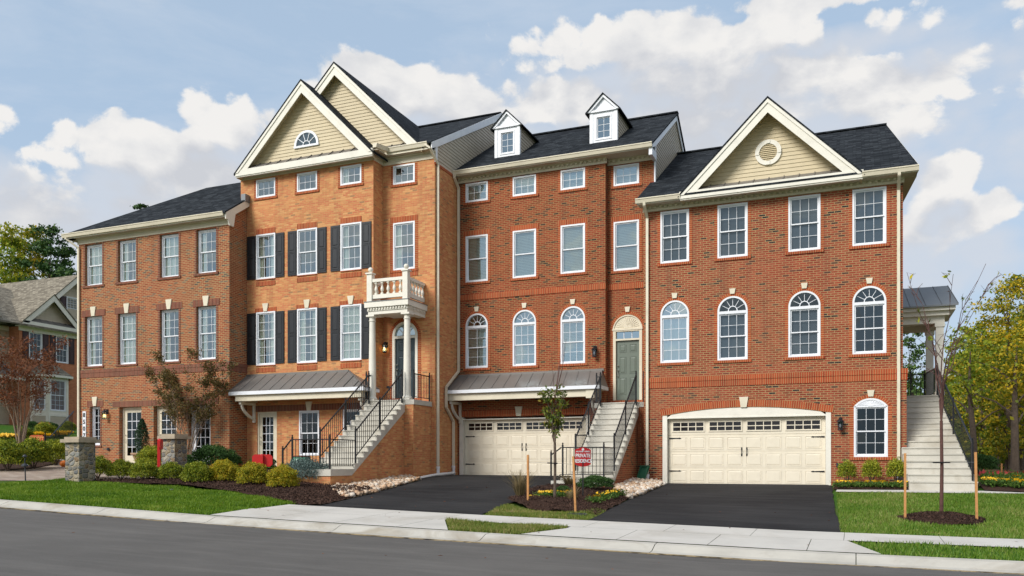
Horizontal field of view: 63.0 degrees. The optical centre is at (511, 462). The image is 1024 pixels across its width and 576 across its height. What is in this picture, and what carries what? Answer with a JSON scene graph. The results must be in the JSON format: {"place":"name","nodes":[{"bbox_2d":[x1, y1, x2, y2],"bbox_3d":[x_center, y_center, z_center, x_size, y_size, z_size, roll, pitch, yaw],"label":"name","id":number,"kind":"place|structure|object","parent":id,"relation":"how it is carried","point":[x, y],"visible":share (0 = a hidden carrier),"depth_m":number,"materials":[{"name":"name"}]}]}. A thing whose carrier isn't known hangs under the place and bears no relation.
{"place":"outdoors","nodes":[
{"label":"outdoors","id":0,"kind":"place"},
{"bbox_2d":[0,433,76,455],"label":"lawn","id":1,"kind":"structure","parent":0,"point":[58,438],"depth_m":41.12,"materials":[{"name":"plant"}]},
{"bbox_2d":[0,330,74,442],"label":"crape myrtle","id":2,"kind":"object","parent":1,"relation":"on","point":[9,397],"visible":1,"depth_m":36.16,"materials":[{"name":"brown plant"}]},
{"bbox_2d":[0,463,159,480],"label":"patio","id":3,"kind":"structure","parent":0,"point":[50,472],"depth_m":28.20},
{"bbox_2d":[0,437,32,470],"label":"boxwood shrub","id":4,"kind":"object","parent":3,"relation":"on","point":[13,450],"visible":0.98,"depth_m":29.52,"materials":[{"name":"green plant"}]},
{"bbox_2d":[0,459,60,469],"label":"mulch bed","id":5,"kind":"object","parent":3,"relation":"on","point":[18,466],"visible":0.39,"depth_m":32.31,"materials":[{"name":"brown wood"}]},
{"bbox_2d":[13,436,55,468],"bbox_3d":[-17.797,-0.358,30.994,1.576,1.294,1.564,0,0,32],"label":"boxwood shrub","id":6,"kind":"object","parent":5,"relation":"on","point":[42,449],"visible":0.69,"depth_m":30.80,"materials":[{"name":"green plant"}]},
{"bbox_2d":[157,434,190,470],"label":"stone pillar","id":7,"kind":"structure","parent":3,"relation":"on","point":[175,448],"depth_m":28.82,"materials":[{"name":"grey stone"}]},
{"bbox_3d":[-8.449,0.346,29.375,5.518,0.395,3.900,0,0,22],"label":"mulch bed","id":8,"kind":"object","parent":3,"relation":"on","visible":0},
{"bbox_2d":[188,444,238,465],"bbox_3d":[-10.762,-0.176,30.134,1.744,1.048,1.739,0,0,22],"label":"holly shrub","id":9,"kind":"object","parent":8,"relation":"on","point":[204,453],"visible":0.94,"depth_m":29.71,"materials":[{"name":"green plant"}]},
{"bbox_2d":[134,418,149,452],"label":"topiary","id":10,"kind":"object","parent":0,"point":[141,424],"visible":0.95,"depth_m":31.25,"materials":[{"name":"green plant"}]},
{"bbox_2d":[0,477,297,514],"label":"lawn","id":11,"kind":"structure","parent":0,"point":[147,497],"depth_m":20.68,"materials":[{"name":"green plant"}]},
{"bbox_2d":[60,437,100,481],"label":"stone pillar","id":12,"kind":"structure","parent":11,"relation":"on","point":[80,459],"depth_m":25.24,"materials":[{"name":"grey stone"}]},
{"bbox_2d":[309,475,570,514],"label":"driveway","id":13,"kind":"structure","parent":0,"point":[470,494],"depth_m":22.53,"materials":[{"name":"black asphalt"}]},
{"bbox_2d":[445,517,567,534],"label":"lawn","id":14,"kind":"structure","parent":0,"point":[475,525],"depth_m":15.40,"materials":[{"name":"green plant"}]},
{"bbox_2d":[0,508,1023,575],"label":"road","id":15,"kind":"structure","parent":0,"point":[36,543],"depth_m":11.90,"materials":[{"name":"grey asphalt"}]},
{"bbox_2d":[0,507,1023,574],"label":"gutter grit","id":16,"kind":"object","parent":15,"relation":"on","point":[522,545],"visible":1,"depth_m":13.71,"materials":[{"name":"grey concrete"}]},
{"bbox_2d":[0,424,1023,560],"bbox_3d":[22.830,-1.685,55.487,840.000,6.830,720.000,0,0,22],"label":"ground","id":17,"kind":"structure","parent":0,"point":[7,428],"depth_m":17.49,"materials":[{"name":"green plant"}]},
{"bbox_2d":[0,221,33,282],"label":"autumn tree","id":18,"kind":"object","parent":17,"relation":"on","point":[13,242],"visible":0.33,"depth_m":79.37,"materials":[{"name":"green plant"}]},
{"bbox_2d":[0,224,55,283],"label":"autumn tree","id":19,"kind":"object","parent":17,"relation":"on","point":[27,234],"visible":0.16,"depth_m":83.25,"materials":[{"name":"green plant"}]},
{"bbox_2d":[0,275,76,426],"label":"house","id":20,"kind":"structure","parent":17,"relation":"on","point":[45,310],"depth_m":50.53,"materials":[{"name":"brick"}]},
{"bbox_2d":[15,223,76,281],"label":"pine tree","id":21,"kind":"object","parent":17,"relation":"on","point":[46,249],"visible":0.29,"depth_m":77.39,"materials":[{"name":"plant"}]},
{"bbox_2d":[61,182,259,465],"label":"townhouse","id":22,"kind":"structure","parent":17,"relation":"on","point":[168,278],"depth_m":33.05,"materials":[{"name":"red brick"}]},
{"bbox_2d":[82,243,104,288],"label":"window","id":23,"kind":"structure","parent":22,"relation":"in","point":[95,253],"depth_m":34.40,"materials":[{"name":"white plastic"}]},
{"bbox_2d":[82,306,104,368],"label":"window","id":24,"kind":"structure","parent":22,"relation":"in","point":[91,321],"depth_m":34.37,"materials":[{"name":"white plastic"}]},
{"bbox_2d":[87,397,102,446],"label":"window","id":25,"kind":"structure","parent":22,"relation":"in","point":[95,403],"depth_m":34.25,"materials":[{"name":"white plastic"}]},
{"bbox_2d":[115,238,137,284],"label":"window","id":26,"kind":"structure","parent":22,"relation":"in","point":[124,245],"depth_m":33.68,"materials":[{"name":"white plastic"}]},
{"bbox_2d":[115,303,138,366],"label":"window","id":27,"kind":"structure","parent":22,"relation":"in","point":[128,322],"depth_m":33.68,"materials":[{"name":"white glass"}]},
{"bbox_2d":[123,407,140,462],"bbox_3d":[-15.181,-1.115,33.615,1.160,2.230,0.140,0,0,22],"label":"french door","id":28,"kind":"structure","parent":22,"relation":"in","point":[132,410],"depth_m":33.76,"materials":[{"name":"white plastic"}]},
{"bbox_2d":[157,232,180,279],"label":"window","id":29,"kind":"structure","parent":22,"relation":"in","point":[171,244],"depth_m":32.84,"materials":[{"name":"grey glass"}]},
{"bbox_2d":[156,299,181,363],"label":"window","id":30,"kind":"structure","parent":22,"relation":"in","point":[166,314],"depth_m":32.83,"materials":[{"name":"white plastic"}]},
{"bbox_2d":[193,227,218,275],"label":"window","id":31,"kind":"structure","parent":22,"relation":"in","point":[203,251],"depth_m":32.17,"materials":[{"name":"white plastic"}]},
{"bbox_2d":[193,295,219,361],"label":"window","id":32,"kind":"structure","parent":22,"relation":"in","point":[203,333],"depth_m":32.13,"materials":[{"name":"white plastic"}]},
{"bbox_2d":[93,477,371,504],"bbox_3d":[-7.625,0.722,24.491,10.794,0.525,4.683,0,0,37],"label":"mulch bed","id":33,"kind":"object","parent":17,"relation":"on","point":[271,490],"visible":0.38,"depth_m":23.14,"materials":[{"name":"brown wood"}]},
{"bbox_2d":[105,459,133,478],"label":"boxwood shrub","id":34,"kind":"object","parent":33,"relation":"on","point":[118,466],"visible":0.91,"depth_m":25.86,"materials":[{"name":"green plant"}]},
{"bbox_2d":[127,458,158,479],"bbox_3d":[-11.292,0.234,25.656,0.966,0.809,0.959,0,0,-37],"label":"boxwood shrub","id":35,"kind":"object","parent":33,"relation":"on","point":[145,468],"visible":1,"depth_m":25.48,"materials":[{"name":"green plant"}]},
{"bbox_2d":[157,460,184,478],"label":"boxwood shrub","id":36,"kind":"object","parent":33,"relation":"on","point":[170,469],"visible":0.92,"depth_m":25.63,"materials":[{"name":"green plant"}]},
{"bbox_2d":[141,347,237,466],"bbox_3d":[-12.189,-1.994,31.547,3.368,4.499,3.479,0,0,-24],"label":"crape myrtle","id":37,"kind":"object","parent":33,"relation":"on","point":[172,408],"visible":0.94,"depth_m":30.97,"materials":[{"name":"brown plant"}]},
{"bbox_2d":[180,461,213,481],"bbox_3d":[-9.317,0.323,24.779,1.006,0.809,0.998,0,0,-6],"label":"boxwood shrub","id":38,"kind":"object","parent":33,"relation":"on","point":[199,471],"visible":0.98,"depth_m":24.54,"materials":[{"name":"green plant"}]},
{"bbox_2d":[208,458,240,480],"bbox_3d":[-8.695,0.280,25.146,1.058,0.886,1.039,0,0,22],"label":"golden shrub","id":39,"kind":"object","parent":33,"relation":"on","point":[225,469],"visible":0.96,"depth_m":24.88,"materials":[{"name":"yellow plant"}]},
{"bbox_2d":[234,461,268,483],"bbox_3d":[-7.543,0.349,24.247,1.040,0.887,1.059,0,0,4],"label":"golden shrub","id":40,"kind":"object","parent":33,"relation":"on","point":[249,471],"visible":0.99,"depth_m":24.03,"materials":[{"name":"yellow plant"}]},
{"bbox_2d":[265,462,300,486],"bbox_3d":[-6.449,0.415,23.636,1.031,0.864,1.013,0,0,-15],"label":"golden shrub","id":41,"kind":"object","parent":33,"relation":"on","point":[286,472],"visible":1,"depth_m":23.41,"materials":[{"name":"yellow plant"}]},
{"bbox_2d":[283,456,331,479],"bbox_3d":[-6.289,0.239,25.524,1.711,0.933,1.750,0,0,22],"label":"blue spruce","id":42,"kind":"object","parent":33,"relation":"on","point":[297,465],"visible":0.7,"depth_m":25.11,"materials":[{"name":"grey plant"}]},
{"bbox_2d":[228,61,503,484],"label":"townhouse","id":43,"kind":"structure","parent":17,"relation":"on","point":[352,289],"depth_m":30.86,"materials":[{"name":"orange brick"}]},
{"bbox_2d":[256,227,274,286],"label":"window","id":44,"kind":"structure","parent":43,"relation":"in","point":[260,233],"depth_m":32.17,"materials":[{"name":"white plastic"}]},
{"bbox_2d":[255,303,276,372],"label":"window","id":45,"kind":"structure","parent":43,"relation":"in","point":[260,343],"depth_m":32.17,"materials":[{"name":"white plastic"}]},
{"bbox_2d":[258,412,276,465],"bbox_3d":[-9.376,-0.920,32.140,0.920,2.080,0.141,0,0,22],"label":"french door","id":46,"kind":"structure","parent":43,"relation":"in","point":[260,414],"depth_m":32.14,"materials":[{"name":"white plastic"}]},
{"bbox_2d":[294,130,318,148],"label":"half round window","id":47,"kind":"structure","parent":43,"relation":"in","point":[307,138],"depth_m":31.33,"materials":[{"name":"white plastic"}]},
{"bbox_2d":[294,170,319,194],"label":"window","id":48,"kind":"structure","parent":43,"relation":"in","point":[297,176],"depth_m":31.36,"materials":[{"name":"white plastic"}]},
{"bbox_2d":[297,222,316,282],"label":"window","id":49,"kind":"structure","parent":43,"relation":"in","point":[312,226],"depth_m":31.41,"materials":[{"name":"white plastic"}]},
{"bbox_2d":[296,299,317,370],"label":"window","id":50,"kind":"structure","parent":43,"relation":"in","point":[301,340],"depth_m":31.43,"materials":[{"name":"white plastic"}]},
{"bbox_2d":[338,163,363,188],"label":"window","id":51,"kind":"structure","parent":43,"relation":"in","point":[343,172],"depth_m":30.70,"materials":[{"name":"white plastic"}]},
{"bbox_2d":[340,216,361,277],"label":"window","id":52,"kind":"structure","parent":43,"relation":"in","point":[345,223],"depth_m":30.75,"materials":[{"name":"white plastic"}]},
{"bbox_2d":[339,295,362,367],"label":"window","id":53,"kind":"structure","parent":43,"relation":"in","point":[350,310],"depth_m":30.75,"materials":[{"name":"white glass"}]},
{"bbox_2d":[390,163,416,187],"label":"window","id":54,"kind":"structure","parent":43,"relation":"in","point":[393,168],"depth_m":30.54,"materials":[{"name":"white plastic"}]},
{"bbox_2d":[390,214,417,276],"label":"window","id":55,"kind":"structure","parent":43,"relation":"in","point":[396,223],"depth_m":30.65,"materials":[{"name":"white plastic"}]},
{"bbox_2d":[396,338,414,398],"bbox_3d":[-3.887,-3.457,30.565,0.840,2.175,0.116,0,0,22],"label":"door","id":56,"kind":"structure","parent":43,"relation":"in","point":[399,342],"depth_m":30.63,"materials":[{"name":"wood"}]},
{"bbox_2d":[0,499,1023,573],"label":"kerb","id":57,"kind":"structure","parent":17,"relation":"on","point":[1004,566],"depth_m":13.90,"materials":[{"name":"concrete"}]},
{"bbox_2d":[420,92,685,487],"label":"townhouse","id":58,"kind":"structure","parent":17,"relation":"on","point":[552,222],"depth_m":30.43,"materials":[{"name":"red brick"}]},
{"bbox_2d":[463,181,489,205],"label":"window","id":59,"kind":"structure","parent":58,"relation":"in","point":[466,187],"depth_m":31.57,"materials":[{"name":"white plastic"}]},
{"bbox_2d":[463,229,489,284],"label":"window","id":60,"kind":"structure","parent":58,"relation":"in","point":[468,236],"depth_m":31.60,"materials":[{"name":"white plastic"}]},
{"bbox_2d":[463,306,490,370],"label":"window","id":61,"kind":"structure","parent":58,"relation":"in","point":[466,348],"depth_m":31.57,"materials":[{"name":"white plastic"}]},
{"bbox_2d":[510,174,538,199],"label":"window","id":62,"kind":"structure","parent":58,"relation":"in","point":[514,194],"depth_m":30.84,"materials":[{"name":"white plastic"}]},
{"bbox_2d":[510,223,538,280],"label":"window","id":63,"kind":"structure","parent":58,"relation":"in","point":[515,231],"depth_m":30.85,"materials":[{"name":"grey glass"}]},
{"bbox_2d":[510,303,538,368],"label":"window","id":64,"kind":"structure","parent":58,"relation":"in","point":[513,345],"depth_m":30.84,"materials":[{"name":"white plastic"}]},
{"bbox_2d":[465,418,585,475],"bbox_3d":[0.447,-0.575,30.929,4.830,2.090,0.105,0,0,22],"label":"garage door","id":65,"kind":"structure","parent":58,"relation":"in","point":[492,447],"depth_m":31.04,"materials":[{"name":"beige paint"}]},
{"bbox_2d":[558,167,587,192],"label":"window","id":66,"kind":"structure","parent":58,"relation":"in","point":[562,181],"depth_m":30.11,"materials":[{"name":"white plastic"}]},
{"bbox_2d":[558,217,587,276],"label":"window","id":67,"kind":"structure","parent":58,"relation":"in","point":[578,223],"depth_m":30.14,"materials":[{"name":"grey glass"}]},
{"bbox_2d":[558,299,587,366],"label":"window","id":68,"kind":"structure","parent":58,"relation":"in","point":[584,320],"depth_m":30.11,"materials":[{"name":"white plastic"}]},
{"bbox_2d":[611,162,641,188],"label":"window","id":69,"kind":"structure","parent":58,"relation":"in","point":[638,166],"depth_m":29.68,"materials":[{"name":"white plastic"}]},
{"bbox_2d":[611,214,641,273],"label":"window","id":70,"kind":"structure","parent":58,"relation":"in","point":[636,219],"depth_m":29.69,"materials":[{"name":"grey glass"}]},
{"bbox_2d":[616,340,638,399],"bbox_3d":[4.105,-3.283,29.623,0.840,2.105,0.116,0,0,22],"label":"door","id":71,"kind":"structure","parent":58,"relation":"in","point":[627,352],"depth_m":29.65,"materials":[{"name":"green paint"}]},
{"bbox_2d":[508,483,633,514],"bbox_3d":[1.608,0.878,22.090,2.922,0.506,7.823,0,0,18],"label":"mulch bed","id":72,"kind":"object","parent":17,"relation":"on","point":[536,502],"visible":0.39,"depth_m":19.85,"materials":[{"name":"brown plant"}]},
{"bbox_2d":[537,339,568,497],"bbox_3d":[1.057,-0.978,20.504,0.761,4.045,0.986,0,0,22],"label":"young leafy tree","id":73,"kind":"object","parent":72,"relation":"on","point":[555,424],"visible":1,"depth_m":20.43,"materials":[{"name":"green plant"}]},
{"bbox_2d":[575,447,591,495],"bbox_3d":[1.855,0.289,21.840,0.462,1.386,0.039,0,0,1],"label":"residence sign","id":74,"kind":"object","parent":72,"relation":"on","point":[583,459],"visible":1,"depth_m":21.83,"materials":[{"name":"red metal"}]},
{"bbox_2d":[576,474,614,488],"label":"holly shrub","id":75,"kind":"object","parent":72,"relation":"on","point":[591,480],"visible":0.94,"depth_m":23.05,"materials":[{"name":"green plant"}]},
{"bbox_2d":[635,96,974,490],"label":"townhouse","id":76,"kind":"structure","parent":17,"relation":"on","point":[780,312],"depth_m":26.33,"materials":[{"name":"red brick"}]},
{"bbox_2d":[657,209,691,266],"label":"window","id":77,"kind":"structure","parent":76,"relation":"in","point":[674,228],"depth_m":27.53,"materials":[{"name":"grey glass"}]},
{"bbox_2d":[657,293,692,365],"bbox_3d":[5.359,-4.388,27.479,1.180,2.365,0.201,0,0,22],"label":"window","id":78,"kind":"structure","parent":76,"relation":"in","point":[674,315],"depth_m":27.47,"materials":[{"name":"white plastic"}]},
{"bbox_2d":[714,202,750,261],"bbox_3d":[7.065,-7.383,26.762,1.140,1.795,0.155,0,0,22],"label":"window","id":79,"kind":"structure","parent":76,"relation":"in","point":[732,222],"depth_m":26.82,"materials":[{"name":"grey glass"}]},
{"bbox_2d":[714,288,751,362],"bbox_3d":[7.063,-4.388,26.758,1.180,2.365,0.165,0,0,22],"label":"window","id":80,"kind":"structure","parent":76,"relation":"in","point":[732,329],"depth_m":26.80,"materials":[{"name":"white plastic"}]},
{"bbox_2d":[668,416,825,484],"bbox_3d":[7.427,-0.375,26.737,4.870,2.150,0.105,0,0,22],"label":"garage door","id":81,"kind":"structure","parent":76,"relation":"in","point":[753,450],"depth_m":26.69,"materials":[{"name":"beige paint"}]},
{"bbox_2d":[785,193,823,254],"bbox_3d":[9.071,-7.383,25.937,1.140,1.795,0.155,0,0,22],"label":"window","id":82,"kind":"structure","parent":76,"relation":"in","point":[804,215],"depth_m":25.99,"materials":[{"name":"grey glass"}]},
{"bbox_2d":[784,283,824,359],"bbox_3d":[9.069,-4.388,25.932,1.180,2.365,0.165,0,0,22],"label":"window","id":83,"kind":"structure","parent":76,"relation":"in","point":[804,325],"depth_m":25.97,"materials":[{"name":"white plastic"}]},
{"bbox_2d":[849,186,889,249],"bbox_3d":[10.782,-7.383,25.233,1.140,1.795,0.155,0,0,22],"label":"window","id":84,"kind":"structure","parent":76,"relation":"in","point":[869,208],"depth_m":25.28,"materials":[{"name":"grey glass"}]},
{"bbox_2d":[848,278,890,357],"bbox_3d":[10.779,-4.388,25.226,1.180,2.365,0.160,0,0,22],"label":"window","id":85,"kind":"structure","parent":76,"relation":"in","point":[869,285],"depth_m":25.19,"materials":[{"name":"white plastic"}]},
{"bbox_2d":[850,390,891,459],"bbox_3d":[10.816,-1.137,25.211,1.180,2.105,0.160,0,0,22],"label":"window","id":86,"kind":"structure","parent":76,"relation":"in","point":[869,401],"depth_m":25.16,"materials":[{"name":"white plastic"}]},
{"bbox_2d":[833,482,899,489],"bbox_3d":[10.369,0.654,24.267,1.990,0.186,1.934,0,0,22],"label":"mulch bed","id":87,"kind":"object","parent":17,"relation":"on","point":[865,487],"visible":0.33,"depth_m":23.68,"materials":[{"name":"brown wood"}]},
{"bbox_2d":[860,457,883,481],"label":"boxwood shrub","id":88,"kind":"object","parent":87,"relation":"on","point":[870,467],"visible":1,"depth_m":24.43,"materials":[{"name":"green plant"}]},
{"bbox_2d":[884,456,906,482],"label":"boxwood shrub","id":89,"kind":"object","parent":87,"relation":"on","point":[895,468],"visible":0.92,"depth_m":24.19,"materials":[{"name":"green plant"}]},
{"bbox_2d":[836,490,1021,492],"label":"walkway","id":90,"kind":"structure","parent":17,"relation":"on","point":[932,491],"depth_m":22.76,"materials":[{"name":"concrete"}]},
{"bbox_2d":[907,264,1003,511],"bbox_3d":[8.925,-1.394,17.427,1.664,5.132,1.916,0,0,-19],"label":"bare young tree","id":91,"kind":"object","parent":17,"relation":"on","point":[941,407],"visible":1,"depth_m":17.37,"materials":[{"name":"brown plant"}]},
{"bbox_3d":[-3.986,0.708,25.088,2.436,0.425,7.232,0,0,22],"label":"gravel bed","id":92,"kind":"object","parent":17,"relation":"on","visible":0},
{"bbox_2d":[331,474,421,497],"bbox_3d":[-4.368,0.657,25.307,1.866,0.575,7.458,0,0,9],"label":"river rock","id":93,"kind":"object","parent":92,"relation":"on","point":[377,485],"visible":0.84,"depth_m":25.25,"materials":[{"name":"beige stone"}]},
{"bbox_3d":[3.637,0.770,24.905,1.214,0.363,5.869,0,0,22],"label":"gravel bed","id":94,"kind":"object","parent":17,"relation":"on","visible":0},
{"bbox_2d":[613,477,665,498],"bbox_3d":[3.666,0.713,24.976,1.334,0.548,5.854,0,0,22],"label":"river rock","id":95,"kind":"object","parent":94,"relation":"on","point":[637,486],"visible":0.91,"depth_m":24.95,"materials":[{"name":"beige stone"}]},
{"bbox_2d":[0,0,1023,392],"label":"sky","id":96,"kind":"structure","parent":0,"point":[108,108],"materials":[{"name":"blue"}]},
{"bbox_2d":[483,503,605,519],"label":"lawn","id":97,"kind":"structure","parent":0,"point":[511,510],"depth_m":18.10,"materials":[{"name":"green plant"}]},
{"bbox_2d":[211,504,1023,553],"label":"pavement","id":98,"kind":"structure","parent":0,"point":[791,540],"depth_m":15.12,"materials":[{"name":"concrete"}]},
{"bbox_2d":[589,483,840,531],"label":"driveway","id":99,"kind":"structure","parent":0,"point":[802,507],"depth_m":19.82,"materials":[{"name":"black asphalt"}]},
{"bbox_2d":[836,490,1023,538],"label":"lawn","id":100,"kind":"structure","parent":0,"point":[879,523],"depth_m":18.21,"materials":[{"name":"green plant"}]},
{"bbox_2d":[898,513,985,524],"bbox_3d":[8.743,1.111,17.023,1.622,0.189,1.622,0,0,-23],"label":"mulch ring","id":101,"kind":"object","parent":100,"relation":"on","point":[939,521],"visible":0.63,"depth_m":16.57,"materials":[{"name":"brown soil"}]},
{"bbox_2d":[897,510,985,523],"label":"mulch chips","id":102,"kind":"object","parent":101,"relation":"on","point":[929,512],"visible":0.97,"depth_m":16.75,"materials":[{"name":"brown wood"}]},
{"bbox_2d":[849,539,1023,560],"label":"lawn","id":103,"kind":"structure","parent":0,"point":[983,554],"depth_m":12.72,"materials":[{"name":"green plant"}]},
{"bbox_2d":[971,467,1023,481],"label":"forest floor","id":104,"kind":"structure","parent":0,"point":[992,470],"depth_m":44.00,"materials":[{"name":"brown plant"}]},
{"bbox_2d":[903,333,934,395],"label":"pine tree","id":105,"kind":"object","parent":104,"relation":"on","point":[914,354],"visible":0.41,"depth_m":61.55,"materials":[{"name":"green plant"}]},
{"bbox_2d":[944,323,984,433],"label":"autumn tree","id":106,"kind":"object","parent":104,"relation":"on","point":[959,368],"visible":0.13,"depth_m":60.01,"materials":[{"name":"green plant"}]},
{"bbox_2d":[944,318,1000,442],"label":"autumn tree","id":107,"kind":"object","parent":104,"relation":"on","point":[959,398],"visible":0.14,"depth_m":55.08,"materials":[{"name":"green plant"}]},
{"bbox_2d":[952,371,1002,466],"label":"autumn tree","id":108,"kind":"object","parent":104,"relation":"on","point":[979,430],"visible":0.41,"depth_m":47.86,"materials":[{"name":"green plant"}]},
{"bbox_2d":[944,318,1018,472],"bbox_3d":[22.376,-3.171,39.958,4.048,7.787,3.650,0,0,-43],"label":"slim tree","id":109,"kind":"object","parent":104,"relation":"on","point":[968,378],"visible":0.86,"depth_m":39.94,"materials":[{"name":"green plant"}]},
{"bbox_2d":[959,272,1023,470],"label":"autumn tree","id":110,"kind":"object","parent":104,"relation":"on","point":[1014,286],"visible":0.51,"depth_m":43.94,"materials":[{"name":"green plant"}]},
{"bbox_2d":[971,314,1023,471],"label":"slim tree","id":111,"kind":"object","parent":104,"relation":"on","point":[1015,381],"visible":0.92,"depth_m":38.94,"materials":[{"name":"green plant"}]},
{"bbox_2d":[976,289,1023,457],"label":"autumn tree","id":112,"kind":"object","parent":104,"relation":"on","point":[1002,402],"visible":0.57,"depth_m":40.77,"materials":[{"name":"green plant"}]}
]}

